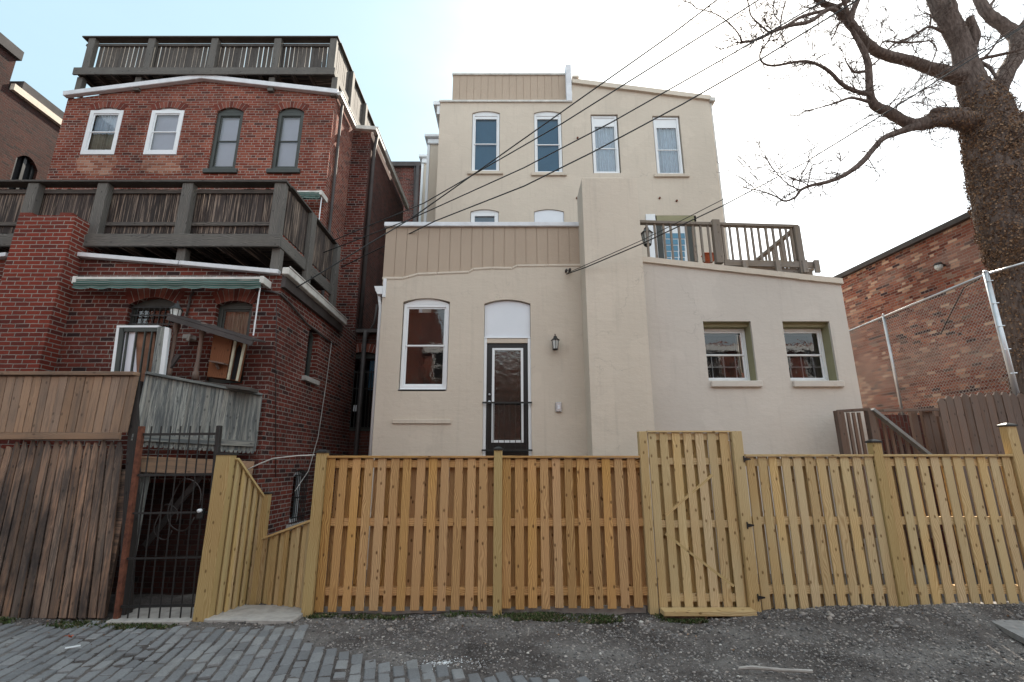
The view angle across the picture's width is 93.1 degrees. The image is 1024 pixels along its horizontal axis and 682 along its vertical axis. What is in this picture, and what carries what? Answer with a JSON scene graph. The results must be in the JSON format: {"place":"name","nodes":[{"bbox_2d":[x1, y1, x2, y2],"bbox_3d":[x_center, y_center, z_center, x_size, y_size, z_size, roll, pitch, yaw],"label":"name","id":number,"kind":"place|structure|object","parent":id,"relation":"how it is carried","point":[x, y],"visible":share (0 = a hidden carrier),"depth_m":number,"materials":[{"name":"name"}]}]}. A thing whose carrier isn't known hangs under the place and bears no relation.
{"place":"outdoors","nodes":[
{"label":"outdoors","id":0,"kind":"place"},
{"bbox_2d":[0,32,63,233],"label":"brick building","id":1,"kind":"structure","parent":0,"point":[31,118],"depth_m":13.88,"materials":[{"name":"brick"}]},
{"bbox_2d":[3,156,34,233],"bbox_3d":[-14.110,-2.824,13.421,0.060,5.500,0.636,0,-14,0],"label":"window frame","id":2,"kind":"structure","parent":1,"relation":"in","point":[24,160],"depth_m":13.97,"materials":[{"name":"black paint"}]},
{"bbox_2d":[9,156,30,188],"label":"window","id":3,"kind":"structure","parent":1,"relation":"in","point":[14,177],"depth_m":13.93,"materials":[{"name":"black glass"}]},
{"bbox_2d":[0,621,590,681],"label":"block paving","id":4,"kind":"structure","parent":0,"point":[220,675],"depth_m":4.40,"materials":[{"name":"grey brick"}]},
{"bbox_2d":[390,161,420,221],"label":"brick building","id":5,"kind":"structure","parent":0,"point":[408,173],"depth_m":21.88,"materials":[{"name":"red brick"}]},
{"bbox_2d":[0,546,1023,681],"bbox_3d":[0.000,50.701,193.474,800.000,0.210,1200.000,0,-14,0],"label":"alley ground","id":6,"kind":"structure","parent":0,"point":[499,642],"depth_m":4.78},
{"bbox_2d":[0,371,143,617],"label":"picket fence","id":7,"kind":"object","parent":6,"relation":"on","point":[62,522],"visible":1,"depth_m":5.91,"materials":[{"name":"brown wood"}]},
{"bbox_2d":[131,371,262,453],"bbox_3d":[-4.253,1.014,6.664,1.470,1.021,0.100,13,-19,-42],"label":"balcony screen","id":8,"kind":"object","parent":7,"relation":"attached to","point":[168,401],"visible":0.91,"depth_m":6.62,"materials":[{"name":"grey wood"}]},
{"bbox_2d":[166,313,265,392],"bbox_3d":[-4.387,0.165,7.167,1.341,1.190,0.385,1,-14,-2],"label":"porch shelter","id":9,"kind":"object","parent":8,"relation":"on","point":[203,328],"visible":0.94,"depth_m":7.07,"materials":[{"name":"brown wood"}]},
{"bbox_2d":[111,325,171,381],"bbox_3d":[-5.391,0.185,7.045,0.834,0.843,0.090,0,-14,0],"label":"storm door","id":10,"kind":"structure","parent":9,"relation":"attached to","point":[134,350],"depth_m":7.05,"materials":[{"name":"white paint"}]},
{"bbox_2d":[169,301,183,322],"bbox_3d":[-5.032,-0.439,7.259,0.187,0.342,0.187,0,-14,0],"label":"lantern","id":11,"kind":"object","parent":9,"relation":"attached to","point":[176,309],"visible":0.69,"depth_m":7.22,"materials":[{"name":"black metal"}]},
{"bbox_2d":[207,334,246,381],"bbox_3d":[-4.221,0.251,7.219,0.497,0.704,0.340,0,-14,0],"label":"wall cabinet","id":12,"kind":"object","parent":9,"relation":"attached to","point":[227,358],"depth_m":7.18,"materials":[{"name":"brown wood"}]},
{"bbox_2d":[105,607,193,625],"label":"concrete slab","id":13,"kind":"structure","parent":6,"relation":"on","point":[164,618],"depth_m":5.52,"materials":[{"name":"grey concrete"}]},
{"bbox_2d":[113,425,222,618],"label":"iron gate","id":14,"kind":"structure","parent":13,"relation":"on","point":[131,512],"depth_m":5.75,"materials":[{"name":"black metal"}]},
{"bbox_2d":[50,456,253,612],"bbox_3d":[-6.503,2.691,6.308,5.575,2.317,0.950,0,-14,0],"label":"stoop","id":15,"kind":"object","parent":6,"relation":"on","point":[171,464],"visible":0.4,"depth_m":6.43,"materials":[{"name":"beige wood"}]},
{"bbox_2d":[153,479,201,539],"bbox_3d":[-4.390,2.209,6.377,0.517,0.771,0.124,0,-14,0],"label":"hose","id":16,"kind":"object","parent":15,"relation":"hanging from","point":[169,504],"visible":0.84,"depth_m":6.35,"materials":[{"name":"black rubber"}]},
{"bbox_2d":[0,75,408,594],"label":"brick house","id":17,"kind":"structure","parent":6,"relation":"on","point":[196,127],"depth_m":9.35,"materials":[{"name":"brick"}]},
{"bbox_2d":[80,110,123,154],"bbox_3d":[-9.782,-4.972,11.623,0.794,1.218,0.126,0,-14,0],"label":"window","id":18,"kind":"structure","parent":17,"relation":"in","point":[106,129],"depth_m":11.62,"materials":[{"name":"white paint"}]},
{"bbox_2d":[127,299,174,389],"bbox_3d":[-5.683,0.121,7.840,0.862,1.516,0.500,0,-14,0],"label":"window","id":19,"kind":"structure","parent":17,"relation":"in","point":[154,302],"depth_m":7.77,"materials":[{"name":"black glass"}]},
{"bbox_2d":[143,110,184,154],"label":"window","id":20,"kind":"structure","parent":17,"relation":"in","point":[167,131],"depth_m":11.61,"materials":[{"name":"white paint"}]},
{"bbox_2d":[0,179,340,307],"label":"balcony deck","id":21,"kind":"structure","parent":17,"relation":"on","point":[190,221],"depth_m":8.26,"materials":[{"name":"grey wood"}]},
{"bbox_2d":[331,0,758,241],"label":"power line","id":22,"kind":"object","parent":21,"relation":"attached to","point":[564,121],"visible":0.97,"depth_m":8.11,"materials":[{"name":"black metal"}]},
{"bbox_2d":[323,0,824,252],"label":"power line","id":23,"kind":"object","parent":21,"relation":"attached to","point":[596,129],"visible":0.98,"depth_m":8.07,"materials":[{"name":"black metal"}]},
{"bbox_2d":[71,276,271,335],"bbox_3d":[-5.332,-0.531,7.516,2.965,0.928,0.287,0,-14,0],"label":"awning","id":24,"kind":"object","parent":17,"relation":"attached to","point":[77,282],"visible":1,"depth_m":7.50,"materials":[{"name":"fabric"}]},
{"bbox_2d":[182,334,195,340],"bbox_3d":[-4.975,-0.038,7.456,0.130,0.110,0.158,0,-14,0],"label":"outlet cover","id":25,"kind":"object","parent":17,"relation":"attached to","point":[188,337],"visible":1,"depth_m":7.41,"materials":[{"name":"metal"}]},
{"bbox_2d":[185,291,194,315],"bbox_3d":[-5.080,-0.592,7.649,0.087,0.407,0.036,0,-14,0],"label":"conduit","id":26,"kind":"object","parent":17,"relation":"attached to","point":[188,304],"visible":1,"depth_m":7.64,"materials":[{"name":"black metal"}]},
{"bbox_2d":[209,109,243,167],"bbox_3d":[-6.807,-4.810,11.625,0.650,1.706,0.100,0,-14,0],"label":"window","id":27,"kind":"structure","parent":17,"relation":"in","point":[226,156],"depth_m":11.64,"materials":[{"name":"grey glass"}]},
{"bbox_2d":[208,302,252,382],"bbox_3d":[-4.388,0.037,7.668,0.572,1.323,0.126,0,-14,0],"label":"window","id":28,"kind":"structure","parent":17,"relation":"in","point":[238,318],"depth_m":7.75,"materials":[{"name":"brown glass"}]},
{"bbox_2d":[72,36,389,171],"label":"roof deck","id":29,"kind":"structure","parent":17,"relation":"on","point":[117,66],"depth_m":12.11,"materials":[{"name":"grey wood"}]},
{"bbox_2d":[275,300,276,477],"bbox_3d":[-3.673,0.744,7.542,0.017,2.680,0.687,0,-14,-1],"label":"cable","id":30,"kind":"object","parent":17,"relation":"attached to","point":[275,392],"visible":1,"depth_m":7.54,"materials":[{"name":"black metal"}]},
{"bbox_2d":[271,109,303,167],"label":"window","id":31,"kind":"structure","parent":17,"relation":"in","point":[287,145],"depth_m":11.64,"materials":[{"name":"grey glass"}]},
{"bbox_2d":[256,289,334,344],"bbox_3d":[-3.854,-0.374,8.830,0.414,0.336,2.430,0,-14,0],"label":"cable","id":32,"kind":"object","parent":17,"relation":"attached to","point":[295,309],"visible":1,"depth_m":8.19,"materials":[{"name":"black rubber"}]},
{"bbox_2d":[286,470,309,527],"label":"side window","id":33,"kind":"structure","parent":17,"relation":"in","point":[297,497],"depth_m":8.40,"materials":[{"name":"white paint"}]},
{"bbox_2d":[301,331,319,385],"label":"side window","id":34,"kind":"structure","parent":17,"relation":"in","point":[305,377],"depth_m":9.08,"materials":[{"name":"grey glass"}]},
{"bbox_2d":[297,190,327,219],"bbox_3d":[-4.832,-2.805,10.825,1.201,1.072,0.387,0,-14,0],"label":"awning","id":35,"kind":"object","parent":17,"relation":"attached to","point":[320,194],"visible":0.45,"depth_m":10.79,"materials":[{"name":"metal"}]},
{"bbox_2d":[295,341,331,490],"bbox_3d":[-3.635,1.254,8.952,0.018,2.863,1.104,1,-14,-2],"label":"cable","id":36,"kind":"object","parent":17,"relation":"attached to","point":[320,422],"visible":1,"depth_m":9.21,"materials":[{"name":"metal"}]},
{"bbox_2d":[350,353,375,430],"bbox_3d":[-3.519,1.236,11.581,0.948,1.849,0.500,0,-14,0],"label":"window","id":37,"kind":"structure","parent":17,"relation":"in","point":[368,355],"depth_m":11.75,"materials":[{"name":"black glass"}]},
{"bbox_2d":[296,0,716,287],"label":"power line","id":38,"kind":"object","parent":17,"relation":"attached to","point":[512,146],"visible":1,"depth_m":7.93,"materials":[{"name":"black rubber"}]},
{"bbox_2d":[192,452,309,621],"bbox_3d":[-3.129,2.391,6.093,1.226,1.913,0.626,6,-15,-22],"label":"board fence","id":39,"kind":"object","parent":6,"relation":"on","point":[245,560],"visible":0.91,"depth_m":5.97,"materials":[{"name":"brown wood"}]},
{"bbox_2d":[247,454,314,469],"bbox_3d":[-3.087,1.632,6.475,1.234,0.216,0.094,-6,-16,24],"label":"cable","id":40,"kind":"object","parent":39,"relation":"attached to","point":[281,457],"visible":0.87,"depth_m":6.50,"materials":[{"name":"metal"}]},
{"bbox_2d":[204,605,302,624],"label":"concrete slab","id":41,"kind":"structure","parent":6,"relation":"on","point":[268,614],"depth_m":5.57,"materials":[{"name":"grey concrete"}]},
{"bbox_2d":[0,610,709,629],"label":"weeds","id":42,"kind":"object","parent":6,"relation":"on","point":[533,616],"visible":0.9,"depth_m":5.52,"materials":[{"name":"green plant"}]},
{"bbox_2d":[391,655,497,670],"bbox_3d":[-0.632,2.888,4.329,1.082,0.036,0.455,0,-14,0],"label":"white grit","id":43,"kind":"object","parent":6,"relation":"on","point":[448,662],"visible":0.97,"depth_m":4.36,"materials":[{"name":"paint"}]},
{"bbox_2d":[301,447,647,616],"bbox_3d":[-0.425,2.367,5.977,4.121,2.078,0.200,0,-14,0],"label":"board fence","id":44,"kind":"object","parent":6,"relation":"on","point":[498,532],"visible":0.97,"depth_m":5.97,"materials":[{"name":"brown wood"}]},
{"bbox_2d":[315,603,645,614],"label":"concrete curb","id":45,"kind":"structure","parent":6,"relation":"on","point":[619,610],"depth_m":5.82,"materials":[{"name":"grey concrete"}]},
{"bbox_2d":[11,603,1008,650],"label":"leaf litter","id":46,"kind":"object","parent":6,"relation":"on","point":[463,625],"visible":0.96,"depth_m":5.30,"materials":[{"name":"brown plant"}]},
{"bbox_2d":[366,65,882,575],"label":"beige house","id":47,"kind":"structure","parent":6,"relation":"on","point":[482,305],"depth_m":9.12,"materials":[{"name":"paint"}]},
{"bbox_2d":[400,299,449,388],"bbox_3d":[-1.634,0.102,9.361,0.944,1.758,0.500,0,-14,0],"label":"window","id":48,"kind":"structure","parent":47,"relation":"in","point":[425,340],"depth_m":9.50,"materials":[{"name":"white paint"}]},
{"bbox_2d":[471,210,498,221],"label":"window","id":49,"kind":"structure","parent":47,"relation":"in","point":[480,213],"depth_m":13.65,"materials":[{"name":"white paint"}]},
{"bbox_2d":[472,112,499,170],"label":"window","id":50,"kind":"structure","parent":47,"relation":"in","point":[485,133],"depth_m":14.29,"materials":[{"name":"white paint"}]},
{"bbox_2d":[482,402,531,450],"bbox_3d":[-0.088,1.521,8.662,0.897,0.870,0.020,0,-14,0],"label":"door guard","id":51,"kind":"object","parent":47,"relation":"attached to","point":[504,449],"visible":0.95,"depth_m":8.65,"materials":[{"name":"black metal"}]},
{"bbox_2d":[486,344,527,455],"bbox_3d":[-0.085,1.122,9.044,0.767,2.129,0.455,0,-14,0],"label":"door","id":52,"kind":"structure","parent":47,"relation":"in","point":[507,364],"depth_m":9.13,"materials":[{"name":"black paint"}]},
{"bbox_2d":[534,112,562,171],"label":"window","id":53,"kind":"structure","parent":47,"relation":"in","point":[551,141],"depth_m":14.27,"materials":[{"name":"white paint"}]},
{"bbox_2d":[551,334,558,349],"bbox_3d":[0.792,0.023,8.961,0.151,0.306,0.222,4,-15,-15],"label":"wall lantern","id":54,"kind":"object","parent":47,"relation":"attached to","point":[555,341],"depth_m":8.89,"materials":[{"name":"black metal"}]},
{"bbox_2d":[555,402,561,411],"bbox_3d":[0.840,1.192,8.746,0.111,0.172,0.055,0,-14,0],"label":"outlet box","id":55,"kind":"object","parent":47,"relation":"attached to","point":[558,406],"visible":1,"depth_m":8.73,"materials":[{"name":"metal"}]},
{"bbox_2d":[341,0,857,267],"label":"power line","id":56,"kind":"object","parent":47,"relation":"attached to","point":[630,131],"visible":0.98,"depth_m":8.00,"materials":[{"name":"black metal"}]},
{"bbox_2d":[591,116,619,172],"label":"window","id":57,"kind":"structure","parent":47,"relation":"in","point":[606,159],"depth_m":14.26,"materials":[{"name":"white paint"}]},
{"bbox_2d":[641,226,653,246],"bbox_3d":[2.826,-2.213,10.153,0.265,0.486,0.265,0,-14,0],"label":"roof lantern","id":58,"kind":"object","parent":47,"relation":"attached to","point":[643,234],"visible":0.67,"depth_m":10.09,"materials":[{"name":"black metal"}]},
{"bbox_2d":[652,118,682,172],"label":"window","id":59,"kind":"structure","parent":47,"relation":"in","point":[667,148],"depth_m":14.27,"materials":[{"name":"white paint"}]},
{"bbox_2d":[662,226,687,260],"bbox_3d":[4.516,-2.640,13.436,0.677,1.185,0.065,0,-14,0],"label":"french door","id":60,"kind":"structure","parent":47,"relation":"in","point":[682,229],"depth_m":13.42,"materials":[{"name":"white paint"}]},
{"bbox_2d":[640,219,820,274],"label":"roof deck","id":61,"kind":"structure","parent":47,"relation":"on","point":[799,263],"depth_m":9.70,"materials":[{"name":"brown wood"}]},
{"bbox_2d":[701,252,713,262],"bbox_3d":[4.112,-1.732,10.135,0.240,0.180,0.200,0,-14,0],"label":"flower pot","id":62,"kind":"object","parent":61,"relation":"on","point":[707,257],"visible":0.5,"depth_m":10.06,"materials":[{"name":"orange ceramic"}]},
{"bbox_2d":[703,322,762,386],"bbox_3d":[3.930,0.303,9.047,0.962,1.237,0.810,0,-14,0],"label":"window","id":63,"kind":"structure","parent":47,"relation":"in","point":[721,351],"depth_m":9.03,"materials":[{"name":"white paint"}]},
{"bbox_2d":[566,26,1023,274],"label":"power line","id":64,"kind":"object","parent":47,"relation":"attached to","point":[810,158],"visible":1,"depth_m":8.10,"materials":[{"name":"black rubber"}]},
{"bbox_2d":[568,25,1023,272],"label":"power line","id":65,"kind":"object","parent":47,"relation":"attached to","point":[812,148],"visible":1,"depth_m":8.01,"materials":[{"name":"black rubber"}]},
{"bbox_2d":[782,322,844,386],"bbox_3d":[5.374,0.303,9.047,0.950,1.237,0.810,0,-14,0],"label":"window","id":66,"kind":"structure","parent":47,"relation":"in","point":[799,356],"depth_m":8.98,"materials":[{"name":"white paint"}]},
{"bbox_2d":[637,431,658,614],"bbox_3d":[1.677,2.199,6.004,0.105,2.123,0.100,0,-14,0],"label":"gate post","id":67,"kind":"object","parent":6,"relation":"on","point":[649,549],"visible":1,"depth_m":5.94,"materials":[{"name":"brown wood"}]},
{"bbox_2d":[660,607,756,619],"bbox_3d":[2.272,3.162,5.617,1.074,0.105,0.162,0,-14,0],"label":"step board","id":68,"kind":"object","parent":6,"relation":"on","point":[684,612],"visible":0.89,"depth_m":5.55,"materials":[{"name":"brown wood"}]},
{"bbox_2d":[728,431,764,611],"bbox_3d":[2.855,2.228,5.958,0.308,2.203,0.147,-7,-16,26],"label":"gate post","id":69,"kind":"object","parent":6,"relation":"on","point":[753,597],"visible":0.78,"depth_m":5.92,"materials":[{"name":"brown wood"}]},
{"bbox_2d":[647,431,745,608],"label":"fence gate","id":70,"kind":"structure","parent":69,"relation":"attached to","point":[687,525],"depth_m":5.97,"materials":[{"name":"brown wood"}]},
{"bbox_2d":[636,0,1023,394],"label":"bare tree","id":71,"kind":"object","parent":6,"relation":"on","point":[985,119],"visible":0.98,"depth_m":9.74,"materials":[{"name":"brown plant"}]},
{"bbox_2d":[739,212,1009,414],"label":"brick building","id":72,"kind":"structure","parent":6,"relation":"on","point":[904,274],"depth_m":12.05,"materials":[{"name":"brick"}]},
{"bbox_2d":[933,262,945,270],"bbox_3d":[10.206,-1.774,11.555,0.262,0.180,0.193,0,-14,0],"label":"wall light","id":73,"kind":"object","parent":72,"relation":"attached to","point":[937,266],"visible":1,"depth_m":11.51,"materials":[{"name":"white glass"}]},
{"bbox_2d":[940,278,980,333],"bbox_3d":[10.184,-0.759,11.004,0.088,0.891,1.418,-2,-14,7],"label":"cable","id":74,"kind":"object","parent":72,"relation":"attached to","point":[956,302],"visible":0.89,"depth_m":11.08,"materials":[{"name":"black metal"}]},
{"bbox_2d":[744,423,1023,609],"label":"board fence","id":75,"kind":"object","parent":6,"relation":"on","point":[889,521],"visible":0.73,"depth_m":5.97,"materials":[{"name":"brown wood"}]},
{"bbox_2d":[833,408,956,539],"bbox_3d":[6.505,2.139,7.906,2.436,2.172,0.592,2,-14,-9],"label":"stair railing","id":76,"kind":"object","parent":6,"relation":"on","point":[933,433],"visible":0.48,"depth_m":7.92,"materials":[{"name":"brown wood"}]},
{"bbox_2d":[864,415,998,564],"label":"block wall","id":77,"kind":"structure","parent":6,"relation":"on","point":[902,422],"depth_m":8.98,"materials":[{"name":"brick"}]},
{"bbox_2d":[849,262,1023,414],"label":"chain link fence","id":78,"kind":"object","parent":77,"relation":"on","point":[985,275],"visible":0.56,"depth_m":9.69,"materials":[{"name":"metal"}]},
{"bbox_2d":[932,392,1023,562],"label":"board fence","id":79,"kind":"object","parent":6,"relation":"on","point":[972,428],"visible":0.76,"depth_m":7.61,"materials":[{"name":"brown wood"}]},
{"bbox_2d":[969,601,1023,643],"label":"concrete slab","id":80,"kind":"object","parent":6,"relation":"on","point":[1013,629],"visible":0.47,"depth_m":5.08,"materials":[{"name":"grey concrete"}]},
{"bbox_2d":[0,0,1023,276],"label":"sky","id":81,"kind":"structure","parent":0,"point":[403,56],"materials":[{"name":"white"}]},
{"bbox_2d":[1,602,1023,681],"bbox_3d":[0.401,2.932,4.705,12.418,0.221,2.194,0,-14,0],"label":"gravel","id":82,"kind":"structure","parent":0,"point":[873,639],"depth_m":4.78,"materials":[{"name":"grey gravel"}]},
{"bbox_2d":[738,665,812,672],"bbox_3d":[2.227,2.776,4.102,0.592,0.037,0.031,-2,-14,7],"label":"stick","id":83,"kind":"object","parent":82,"relation":"on","point":[752,667],"visible":1,"depth_m":4.09,"materials":[{"name":"wood"}]}
]}

